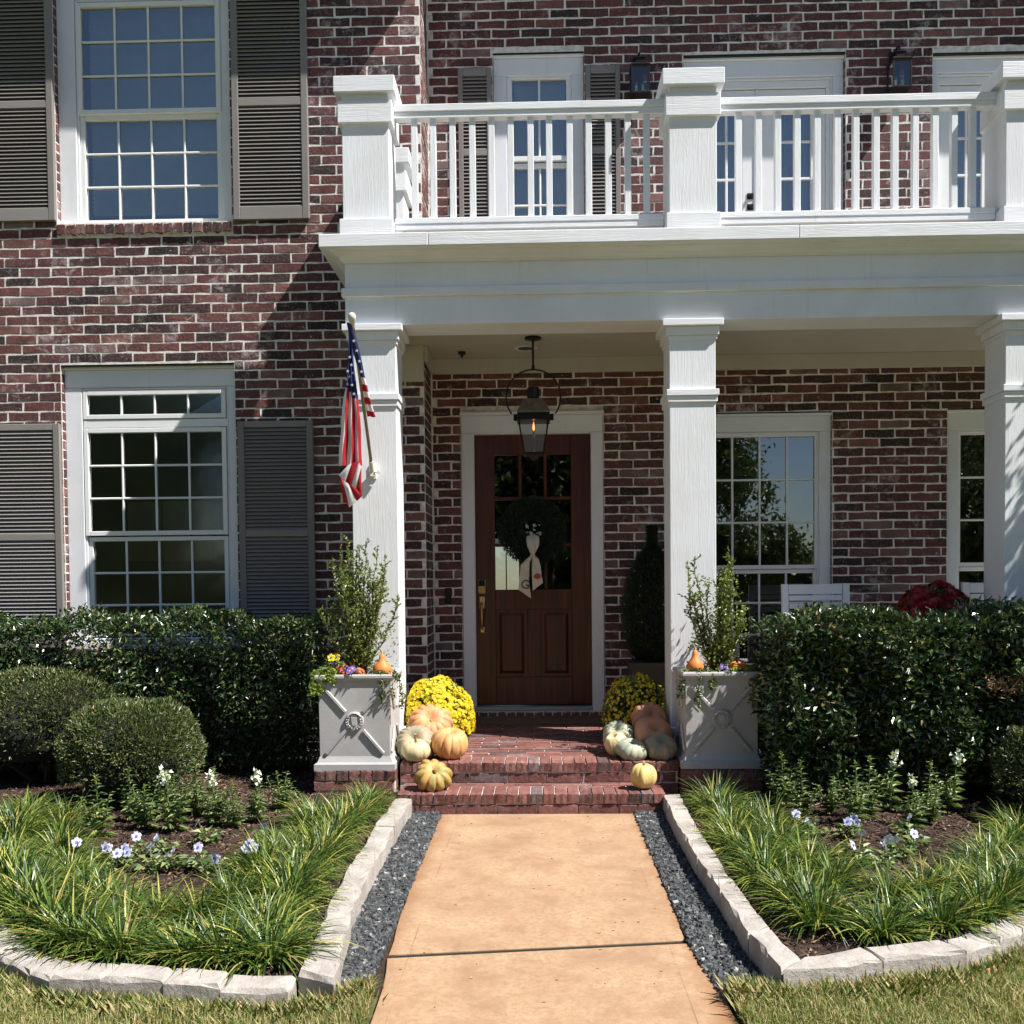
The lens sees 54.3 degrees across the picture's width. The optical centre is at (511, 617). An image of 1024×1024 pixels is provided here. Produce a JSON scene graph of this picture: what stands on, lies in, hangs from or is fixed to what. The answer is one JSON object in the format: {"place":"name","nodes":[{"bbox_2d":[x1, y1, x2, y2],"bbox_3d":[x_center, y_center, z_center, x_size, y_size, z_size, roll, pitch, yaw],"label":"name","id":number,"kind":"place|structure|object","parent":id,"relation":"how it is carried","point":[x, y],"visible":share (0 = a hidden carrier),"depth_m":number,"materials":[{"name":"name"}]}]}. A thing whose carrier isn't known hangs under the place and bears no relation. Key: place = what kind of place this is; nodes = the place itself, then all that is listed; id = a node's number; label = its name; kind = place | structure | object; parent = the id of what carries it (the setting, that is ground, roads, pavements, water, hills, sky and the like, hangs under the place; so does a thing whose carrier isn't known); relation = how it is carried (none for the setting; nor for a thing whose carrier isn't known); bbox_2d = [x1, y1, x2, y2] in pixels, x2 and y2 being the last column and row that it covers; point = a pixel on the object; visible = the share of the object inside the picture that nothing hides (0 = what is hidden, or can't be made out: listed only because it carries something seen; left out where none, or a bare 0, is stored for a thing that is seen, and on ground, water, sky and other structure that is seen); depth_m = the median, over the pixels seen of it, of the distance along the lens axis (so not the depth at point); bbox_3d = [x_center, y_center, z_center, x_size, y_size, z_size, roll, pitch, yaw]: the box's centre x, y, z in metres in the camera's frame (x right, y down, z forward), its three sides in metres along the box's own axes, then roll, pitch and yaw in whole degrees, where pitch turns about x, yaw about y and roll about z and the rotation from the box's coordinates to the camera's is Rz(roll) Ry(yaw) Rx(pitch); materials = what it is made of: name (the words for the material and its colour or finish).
{"place":"outdoors","nodes":[
{"label":"outdoors","id":0,"kind":"place"},
{"bbox_2d":[0,965,387,1023],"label":"lawn","id":1,"kind":"structure","parent":0,"point":[246,1017],"depth_m":3.32,"materials":[{"name":"green plant"}]},
{"bbox_2d":[0,755,397,984],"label":"mulch bed","id":2,"kind":"object","parent":1,"relation":"on","point":[13,778],"visible":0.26,"depth_m":5.83,"materials":[{"name":"soil"}]},
{"bbox_2d":[0,798,69,845],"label":"liriope clump","id":3,"kind":"object","parent":2,"relation":"on","point":[17,826],"visible":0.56,"depth_m":5.41,"materials":[{"name":"green plant"}]},
{"bbox_2d":[0,845,109,927],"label":"liriope clump","id":4,"kind":"object","parent":2,"relation":"on","point":[15,893],"visible":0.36,"depth_m":4.26,"materials":[{"name":"green plant"}]},
{"bbox_2d":[10,810,116,856],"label":"liriope clump","id":5,"kind":"object","parent":2,"relation":"on","point":[57,838],"visible":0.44,"depth_m":5.14,"materials":[{"name":"green plant"}]},
{"bbox_2d":[0,663,127,782],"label":"clipped shrub","id":6,"kind":"object","parent":2,"relation":"on","point":[35,716],"visible":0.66,"depth_m":6.77,"materials":[{"name":"green plant"}]},
{"bbox_2d":[0,860,137,948],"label":"liriope clump","id":7,"kind":"object","parent":2,"relation":"on","point":[50,900],"visible":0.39,"depth_m":4.04,"materials":[{"name":"green plant"}]},
{"bbox_2d":[11,890,155,963],"bbox_3d":[-1.613,1.161,3.829,0.627,0.216,0.592,-5,-4,37],"label":"liriope clump","id":8,"kind":"object","parent":2,"relation":"on","point":[66,940],"visible":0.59,"depth_m":3.75,"materials":[{"name":"green plant"}]},
{"bbox_2d":[0,873,168,977],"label":"liriope clump","id":9,"kind":"object","parent":2,"relation":"on","point":[44,921],"visible":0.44,"depth_m":3.85,"materials":[{"name":"green plant"}]},
{"bbox_2d":[74,773,116,836],"bbox_3d":[-2.326,1.054,5.579,0.225,0.363,0.200,0,2,1],"label":"snapdragon","id":10,"kind":"object","parent":2,"relation":"on","point":[100,827],"visible":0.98,"depth_m":5.58,"materials":[{"name":"green plant"}]},
{"bbox_2d":[47,862,176,907],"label":"liriope clump","id":11,"kind":"object","parent":2,"relation":"on","point":[109,882],"visible":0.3,"depth_m":4.37,"materials":[{"name":"green plant"}]},
{"bbox_2d":[37,890,191,967],"bbox_3d":[-1.455,1.159,3.735,0.594,0.220,0.597,0,6,-13],"label":"liriope clump","id":12,"kind":"object","parent":2,"relation":"on","point":[119,948],"visible":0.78,"depth_m":3.71,"materials":[{"name":"green plant"}]},
{"bbox_2d":[61,869,184,920],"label":"liriope clump","id":13,"kind":"object","parent":2,"relation":"on","point":[118,890],"visible":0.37,"depth_m":4.26,"materials":[{"name":"green plant"}]},
{"bbox_2d":[52,695,208,803],"bbox_3d":[-2.450,0.867,6.461,0.875,0.722,0.895,0,2,1],"label":"clipped shrub","id":14,"kind":"object","parent":2,"relation":"on","point":[108,741],"visible":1,"depth_m":6.19,"materials":[{"name":"green plant"}]},
{"bbox_2d":[124,784,159,828],"bbox_3d":[-2.117,1.087,5.769,0.208,0.275,0.211,1,2,30],"label":"snapdragon","id":15,"kind":"object","parent":2,"relation":"on","point":[142,816],"visible":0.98,"depth_m":5.74,"materials":[{"name":"green plant"}]},
{"bbox_2d":[94,871,215,929],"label":"liriope clump","id":16,"kind":"object","parent":2,"relation":"on","point":[161,904],"visible":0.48,"depth_m":4.14,"materials":[{"name":"green plant"}]},
{"bbox_2d":[105,905,233,974],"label":"liriope clump","id":17,"kind":"object","parent":2,"relation":"on","point":[164,938],"visible":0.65,"depth_m":3.68,"materials":[{"name":"green plant"}]},
{"bbox_2d":[0,601,340,775],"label":"hedge","id":18,"kind":"object","parent":2,"relation":"on","point":[251,706],"visible":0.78,"depth_m":7.24,"materials":[{"name":"green plant"}]},
{"bbox_2d":[150,764,194,830],"bbox_3d":[-1.917,1.022,5.647,0.237,0.392,0.208,0,2,1],"label":"snapdragon","id":19,"kind":"object","parent":2,"relation":"on","point":[172,821],"visible":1,"depth_m":5.64,"materials":[{"name":"green plant"}]},
{"bbox_2d":[137,873,252,930],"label":"liriope clump","id":20,"kind":"object","parent":2,"relation":"on","point":[199,906],"visible":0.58,"depth_m":4.09,"materials":[{"name":"green plant"}]},
{"bbox_2d":[122,889,302,973],"bbox_3d":[-1.112,1.154,3.682,0.633,0.232,0.608,-3,4,6],"label":"liriope clump","id":21,"kind":"object","parent":2,"relation":"on","point":[215,931],"visible":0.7,"depth_m":3.67,"materials":[{"name":"green plant"}]},
{"bbox_2d":[202,769,232,825],"bbox_3d":[-1.703,1.035,5.747,0.190,0.331,0.174,-2,2,-34],"label":"snapdragon","id":22,"kind":"object","parent":2,"relation":"on","point":[215,815],"visible":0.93,"depth_m":5.73,"materials":[{"name":"green plant"}]},
{"bbox_2d":[181,854,285,916],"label":"liriope clump","id":23,"kind":"object","parent":2,"relation":"on","point":[227,891],"visible":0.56,"depth_m":4.28,"materials":[{"name":"green plant"}]},
{"bbox_2d":[206,826,318,877],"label":"liriope clump","id":24,"kind":"object","parent":2,"relation":"on","point":[268,851],"visible":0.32,"depth_m":4.78,"materials":[{"name":"green plant"}]},
{"bbox_2d":[204,880,335,958],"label":"liriope clump","id":25,"kind":"object","parent":2,"relation":"on","point":[272,910],"visible":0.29,"depth_m":4.00,"materials":[{"name":"green plant"}]},
{"bbox_2d":[190,883,367,991],"bbox_3d":[-0.904,1.157,3.700,0.687,0.214,0.630,3,8,40],"label":"liriope clump","id":26,"kind":"object","parent":2,"relation":"on","point":[273,955],"visible":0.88,"depth_m":3.68,"materials":[{"name":"green plant"}]},
{"bbox_2d":[219,839,353,901],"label":"liriope clump","id":27,"kind":"object","parent":2,"relation":"on","point":[292,876],"visible":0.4,"depth_m":4.46,"materials":[{"name":"green plant"}]},
{"bbox_2d":[219,851,360,919],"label":"liriope clump","id":28,"kind":"object","parent":2,"relation":"on","point":[309,896],"visible":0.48,"depth_m":4.32,"materials":[{"name":"green plant"}]},
{"bbox_2d":[242,834,356,886],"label":"liriope clump","id":29,"kind":"object","parent":2,"relation":"on","point":[293,859],"visible":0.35,"depth_m":4.69,"materials":[{"name":"green plant"}]},
{"bbox_2d":[268,814,382,872],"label":"liriope clump","id":30,"kind":"object","parent":2,"relation":"on","point":[323,839],"visible":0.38,"depth_m":5.08,"materials":[{"name":"green plant"}]},
{"bbox_2d":[495,547,518,589],"label":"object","id":31,"kind":"structure","parent":0,"point":[500,555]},
{"bbox_2d":[296,790,766,1023],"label":"lawn ground","id":32,"kind":"structure","parent":0,"point":[374,1004],"depth_m":3.50,"materials":[{"name":"green plant"}]},
{"bbox_2d":[0,798,411,1009],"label":"stone border","id":33,"kind":"object","parent":32,"relation":"on","point":[324,970],"visible":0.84,"depth_m":3.50,"materials":[{"name":"stone"}]},
{"bbox_2d":[314,762,401,794],"bbox_3d":[-1.033,1.149,6.857,0.556,0.291,0.531,0,2,1],"label":"brick pedestal","id":34,"kind":"object","parent":32,"relation":"on","point":[327,781],"visible":0.39,"depth_m":6.60,"materials":[{"name":"red brick"}]},
{"bbox_2d":[314,668,402,770],"bbox_3d":[-1.039,0.688,6.854,0.536,0.634,0.524,0,2,1],"label":"planter box","id":35,"kind":"object","parent":34,"relation":"on","point":[359,725],"visible":0.9,"depth_m":6.62,"materials":[{"name":"grey plastic"}]},
{"bbox_2d":[317,534,401,673],"bbox_3d":[-1.044,-0.079,6.829,0.584,0.976,0.481,0,2,1],"label":"planter shrub","id":36,"kind":"object","parent":35,"relation":"on","point":[360,653],"visible":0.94,"depth_m":6.79,"materials":[{"name":"green plant"}]},
{"bbox_2d":[374,903,404,995],"bbox_3d":[-0.574,1.304,4.960,0.275,0.001,2.800,0,2,1],"label":"gravel bed","id":37,"kind":"object","parent":32,"relation":"on","point":[382,969],"visible":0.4,"depth_m":3.81,"materials":[{"name":"grey gravel"}]},
{"bbox_2d":[341,810,441,985],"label":"slate gravel","id":38,"kind":"structure","parent":37,"relation":"on","point":[374,927],"depth_m":4.58,"materials":[{"name":"grey gravel"}]},
{"bbox_2d":[0,0,1023,754],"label":"brick house","id":39,"kind":"structure","parent":32,"relation":"on","point":[750,272],"depth_m":7.99,"materials":[{"name":"red brick"}]},
{"bbox_2d":[56,0,231,223],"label":"window","id":40,"kind":"structure","parent":39,"relation":"in","point":[159,114],"depth_m":8.06,"materials":[{"name":"white paint"}]},
{"bbox_2d":[63,365,238,643],"bbox_3d":[-2.898,-0.911,8.229,1.404,2.230,0.385,0,2,1],"label":"window","id":41,"kind":"structure","parent":39,"relation":"in","point":[143,541],"depth_m":8.07,"materials":[{"name":"white paint"}]},
{"bbox_2d":[339,312,380,506],"bbox_3d":[-1.048,-1.360,6.755,0.210,1.240,0.607,0,2,12],"label":"flag","id":42,"kind":"object","parent":39,"relation":"attached to","point":[350,455],"visible":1,"depth_m":6.68,"materials":[{"name":"multicoloured fabric"}]},
{"bbox_2d":[474,434,591,704],"bbox_3d":[0.182,-0.402,8.491,0.981,2.295,0.117,0,2,1],"label":"front door","id":43,"kind":"structure","parent":39,"relation":"in","point":[537,649],"depth_m":8.52,"materials":[{"name":"brown wood"}]},
{"bbox_2d":[498,495,566,565],"bbox_3d":[0.175,-0.739,8.469,0.604,0.607,0.163,0,2,1],"label":"wreath","id":44,"kind":"object","parent":43,"relation":"hanging from","point":[514,521],"visible":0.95,"depth_m":8.43,"materials":[{"name":"green plant"}]},
{"bbox_2d":[519,535,542,597],"bbox_3d":[0.157,-0.425,8.400,0.206,0.531,0.082,0,2,1],"label":"sash","id":45,"kind":"object","parent":44,"relation":"attached to","point":[532,541],"visible":1,"depth_m":8.38,"materials":[{"name":"beige fabric"}]},
{"bbox_2d":[505,335,561,460],"bbox_3d":[0.165,-1.685,7.699,0.434,0.941,0.252,0,2,1],"label":"hanging lantern","id":46,"kind":"object","parent":39,"relation":"hanging from","point":[533,408],"visible":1,"depth_m":7.63,"materials":[{"name":"black metal"}]},
{"bbox_2d":[493,53,584,216],"bbox_3d":[0.227,-3.858,8.419,0.764,1.688,0.160,0,2,1],"label":"window","id":47,"kind":"structure","parent":39,"relation":"in","point":[550,68],"depth_m":8.38,"materials":[{"name":"white paint"}]},
{"bbox_2d":[629,52,649,99],"bbox_3d":[1.042,-4.456,8.191,0.165,0.383,0.199,0,2,1],"label":"wall lantern","id":48,"kind":"object","parent":39,"relation":"attached to","point":[639,68],"depth_m":8.16,"materials":[{"name":"black metal"}]},
{"bbox_2d":[683,55,844,211],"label":"balcony doors","id":49,"kind":"structure","parent":39,"relation":"in","point":[820,74],"depth_m":8.37,"materials":[{"name":"white paint"}]},
{"bbox_2d":[716,412,831,666],"bbox_3d":[2.086,-0.480,8.448,1.204,2.470,0.102,0,2,1],"label":"window","id":50,"kind":"structure","parent":39,"relation":"in","point":[758,425],"depth_m":8.40,"materials":[{"name":"white paint"}]},
{"bbox_2d":[886,46,912,93],"bbox_3d":[3.146,-4.474,8.137,0.165,0.383,0.199,0,2,1],"label":"wall lantern","id":51,"kind":"object","parent":39,"relation":"attached to","point":[898,59],"depth_m":8.11,"materials":[{"name":"black metal"}]},
{"bbox_2d":[947,409,984,599],"bbox_3d":[4.246,-0.503,8.392,1.211,2.478,0.102,0,2,1],"label":"window","id":52,"kind":"structure","parent":39,"relation":"in","point":[960,422],"depth_m":8.36,"materials":[{"name":"white paint"}]},
{"bbox_2d":[933,54,1023,207],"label":"balcony door","id":53,"kind":"structure","parent":39,"relation":"in","point":[951,74],"depth_m":8.33,"materials":[{"name":"white paint"}]},
{"bbox_2d":[673,909,687,945],"bbox_3d":[0.837,1.293,4.884,0.300,0.001,2.880,0,2,1],"label":"gravel bed","id":54,"kind":"object","parent":32,"relation":"on","point":[681,942],"visible":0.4,"depth_m":4.06,"materials":[{"name":"grey gravel"}]},
{"bbox_2d":[633,810,762,1006],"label":"slate gravel","id":55,"kind":"structure","parent":54,"relation":"on","point":[714,946],"depth_m":4.38,"materials":[{"name":"grey gravel"}]},
{"bbox_2d":[400,724,968,794],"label":"porch floor","id":56,"kind":"structure","parent":32,"relation":"on","point":[573,740],"depth_m":7.32,"materials":[{"name":"brick"}]},
{"bbox_2d":[408,704,452,733],"bbox_3d":[-0.576,0.761,7.066,0.322,0.290,0.275,0,2,1],"label":"pumpkin","id":57,"kind":"object","parent":56,"relation":"on","point":[432,718],"visible":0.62,"depth_m":7.01,"materials":[{"name":"orange food"}]},
{"bbox_2d":[404,674,475,741],"bbox_3d":[-0.554,0.683,7.443,0.570,0.518,0.571,0,2,1],"label":"yellow mum","id":58,"kind":"object","parent":56,"relation":"on","point":[446,693],"visible":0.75,"depth_m":7.30,"materials":[{"name":"plant"}]},
{"bbox_2d":[474,715,605,724],"bbox_3d":[0.208,0.844,8.208,1.220,0.032,0.300,0,2,1],"label":"doormat","id":59,"kind":"object","parent":56,"relation":"on","point":[525,720],"visible":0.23,"depth_m":8.15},
{"bbox_2d":[599,672,665,731],"bbox_3d":[0.933,0.662,7.501,0.566,0.507,0.574,0,2,1],"label":"yellow mum","id":60,"kind":"object","parent":56,"relation":"on","point":[625,698],"visible":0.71,"depth_m":7.38,"materials":[{"name":"plant"}]},
{"bbox_2d":[619,523,664,693],"bbox_3d":[1.136,0.046,8.100,0.556,1.620,0.546,0,2,1],"label":"potted evergreen","id":61,"kind":"object","parent":56,"relation":"on","point":[647,642],"visible":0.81,"depth_m":7.99,"materials":[{"name":"green plant"}]},
{"bbox_2d":[633,716,673,743],"bbox_3d":[0.986,0.824,6.952,0.280,0.263,0.270,0,2,1],"label":"pumpkin","id":62,"kind":"object","parent":56,"relation":"on","point":[645,729],"visible":0.55,"depth_m":6.91,"materials":[{"name":"orange food"}]},
{"bbox_2d":[781,584,849,615],"bbox_3d":[2.388,0.315,7.578,0.604,1.140,0.665,0,2,1],"label":"slatted chair","id":63,"kind":"object","parent":56,"relation":"on","point":[795,592],"visible":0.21,"depth_m":7.86,"materials":[{"name":"white paint"}]},
{"bbox_2d":[678,766,763,794],"bbox_3d":[1.389,1.128,6.796,0.548,0.291,0.530,0,2,1],"label":"brick pedestal","id":64,"kind":"object","parent":32,"relation":"on","point":[752,778],"visible":0.44,"depth_m":6.54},
{"bbox_2d":[672,666,763,768],"bbox_3d":[1.385,0.666,6.792,0.536,0.634,0.524,0,2,1],"label":"planter box","id":65,"kind":"object","parent":64,"relation":"on","point":[718,728],"visible":0.98,"depth_m":6.56,"materials":[{"name":"grey plastic"}]},
{"bbox_2d":[677,546,752,671],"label":"planter shrub","id":66,"kind":"object","parent":65,"relation":"on","point":[715,654],"visible":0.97,"depth_m":6.73,"materials":[{"name":"green plant"}]},
{"bbox_2d":[663,794,1023,988],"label":"stone border","id":67,"kind":"object","parent":32,"relation":"on","point":[768,952],"visible":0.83,"depth_m":3.70,"materials":[{"name":"stone"}]},
{"bbox_2d":[397,756,678,813],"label":"brick steps","id":68,"kind":"structure","parent":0,"point":[531,793],"depth_m":6.49,"materials":[{"name":"red brick"}]},
{"bbox_2d":[414,759,452,791],"bbox_3d":[-0.512,1.030,6.484,0.248,0.208,0.220,0,2,1],"label":"pumpkin","id":69,"kind":"object","parent":68,"relation":"on","point":[433,775],"visible":0.98,"depth_m":6.42,"materials":[{"name":"yellow food"}]},
{"bbox_2d":[432,727,467,759],"bbox_3d":[-0.430,0.864,6.839,0.259,0.214,0.254,0,2,1],"label":"pumpkin","id":70,"kind":"object","parent":68,"relation":"on","point":[449,743],"visible":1,"depth_m":6.76,"materials":[{"name":"orange food"}]},
{"bbox_2d":[644,733,677,760],"bbox_3d":[1.008,0.882,6.763,0.223,0.183,0.209,0,2,1],"label":"pumpkin","id":71,"kind":"object","parent":68,"relation":"on","point":[661,746],"visible":0.98,"depth_m":6.70,"materials":[{"name":"green food"}]},
{"bbox_2d":[370,814,738,1023],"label":"path","id":72,"kind":"structure","parent":0,"point":[513,934],"depth_m":4.13,"materials":[{"name":"beige concrete"}]},
{"bbox_2d":[725,943,1023,1023],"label":"lawn","id":73,"kind":"structure","parent":0,"point":[740,1019],"depth_m":3.35,"materials":[{"name":"green plant"}]},
{"bbox_2d":[672,775,1023,959],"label":"mulch bed","id":74,"kind":"object","parent":73,"relation":"on","point":[840,942],"visible":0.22,"depth_m":5.36,"materials":[{"name":"soil"}]},
{"bbox_2d":[675,773,757,818],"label":"liriope clump","id":75,"kind":"object","parent":74,"relation":"on","point":[707,802],"visible":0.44,"depth_m":5.97,"materials":[{"name":"green plant"}]},
{"bbox_2d":[691,813,783,860],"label":"liriope clump","id":76,"kind":"object","parent":74,"relation":"on","point":[731,839],"visible":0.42,"depth_m":5.15,"materials":[{"name":"green plant"}]},
{"bbox_2d":[714,829,820,879],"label":"liriope clump","id":77,"kind":"object","parent":74,"relation":"on","point":[776,854],"visible":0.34,"depth_m":4.77,"materials":[{"name":"green plant"}]},
{"bbox_2d":[701,834,835,893],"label":"liriope clump","id":78,"kind":"object","parent":74,"relation":"on","point":[752,870],"visible":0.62,"depth_m":4.57,"materials":[{"name":"green plant"}]},
{"bbox_2d":[734,856,875,929],"bbox_3d":[1.244,1.117,4.191,0.621,0.224,0.624,2,1,19],"label":"liriope clump","id":79,"kind":"object","parent":74,"relation":"on","point":[787,891],"visible":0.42,"depth_m":4.18,"materials":[{"name":"green plant"}]},
{"bbox_2d":[759,822,861,873],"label":"liriope clump","id":80,"kind":"object","parent":74,"relation":"on","point":[811,848],"visible":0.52,"depth_m":4.80,"materials":[{"name":"green plant"}]},
{"bbox_2d":[756,858,899,947],"bbox_3d":[1.229,1.113,4.016,0.633,0.243,0.639,-4,4,31],"label":"liriope clump","id":81,"kind":"object","parent":74,"relation":"on","point":[810,912],"visible":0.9,"depth_m":3.99,"materials":[{"name":"green plant"}]},
{"bbox_2d":[789,840,889,894],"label":"liriope clump","id":82,"kind":"object","parent":74,"relation":"on","point":[847,868],"visible":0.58,"depth_m":4.51,"materials":[{"name":"green plant"}]},
{"bbox_2d":[835,761,871,825],"bbox_3d":[1.935,0.991,5.663,0.200,0.363,0.225,0,2,12],"label":"snapdragon","id":83,"kind":"object","parent":74,"relation":"on","point":[853,802],"visible":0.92,"depth_m":5.64,"materials":[{"name":"green plant"}]},
{"bbox_2d":[799,879,948,948],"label":"liriope clump","id":84,"kind":"object","parent":74,"relation":"on","point":[879,924],"visible":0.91,"depth_m":3.88,"materials":[{"name":"green plant"}]},
{"bbox_2d":[834,854,935,904],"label":"liriope clump","id":85,"kind":"object","parent":74,"relation":"on","point":[889,886],"visible":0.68,"depth_m":4.32,"materials":[{"name":"green plant"}]},
{"bbox_2d":[748,595,1023,799],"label":"hedge","id":86,"kind":"object","parent":74,"relation":"on","point":[920,691],"visible":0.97,"depth_m":6.13,"materials":[{"name":"green plant"}]},
{"bbox_2d":[870,749,904,811],"bbox_3d":[2.273,0.979,6.002,0.220,0.383,0.201,-2,2,-39],"label":"snapdragon","id":87,"kind":"object","parent":74,"relation":"on","point":[890,797],"visible":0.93,"depth_m":6.00,"materials":[{"name":"green plant"}]},
{"bbox_2d":[863,851,981,901],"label":"liriope clump","id":88,"kind":"object","parent":74,"relation":"on","point":[941,882],"visible":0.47,"depth_m":4.41,"materials":[{"name":"green plant"}]},
{"bbox_2d":[931,748,966,812],"bbox_3d":[2.637,0.978,5.998,0.254,0.391,0.195,-2,2,-35],"label":"snapdragon","id":89,"kind":"object","parent":74,"relation":"on","point":[949,795],"visible":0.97,"depth_m":5.99,"materials":[{"name":"green plant"}]},
{"bbox_2d":[879,874,1022,947],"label":"liriope clump","id":90,"kind":"object","parent":74,"relation":"on","point":[948,916],"visible":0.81,"depth_m":3.93,"materials":[{"name":"green plant"}]},
{"bbox_2d":[912,855,1023,938],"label":"liriope clump","id":91,"kind":"object","parent":74,"relation":"on","point":[998,899],"visible":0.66,"depth_m":4.02,"materials":[{"name":"green plant"}]},
{"bbox_2d":[933,822,1023,870],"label":"liriope clump","id":92,"kind":"object","parent":74,"relation":"on","point":[978,847],"visible":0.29,"depth_m":4.84,"materials":[{"name":"green plant"}]},
{"bbox_2d":[936,844,1023,916],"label":"liriope clump","id":93,"kind":"object","parent":74,"relation":"on","point":[1009,887],"visible":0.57,"depth_m":4.22,"materials":[{"name":"green plant"}]},
{"bbox_2d":[987,723,1023,807],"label":"clipped shrub","id":94,"kind":"object","parent":74,"relation":"on","point":[1017,769],"visible":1,"depth_m":5.89,"materials":[{"name":"green plant"}]},
{"bbox_2d":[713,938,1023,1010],"bbox_3d":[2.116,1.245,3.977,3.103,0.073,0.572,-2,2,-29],"label":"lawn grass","id":95,"kind":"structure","parent":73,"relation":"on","point":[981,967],"depth_m":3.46,"materials":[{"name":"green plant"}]},
{"bbox_3d":[3.173,0.560,7.493,0.390,0.668,0.380,0,2,1],"label":"plant stand","id":96,"kind":"object","parent":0,"visible":0},
{"bbox_2d":[897,579,973,618],"bbox_3d":[3.180,-0.030,7.476,0.587,0.510,0.600,0,2,1],"label":"red mum","id":97,"kind":"object","parent":96,"relation":"on","point":[936,594],"visible":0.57,"depth_m":7.33,"materials":[{"name":"plant"}]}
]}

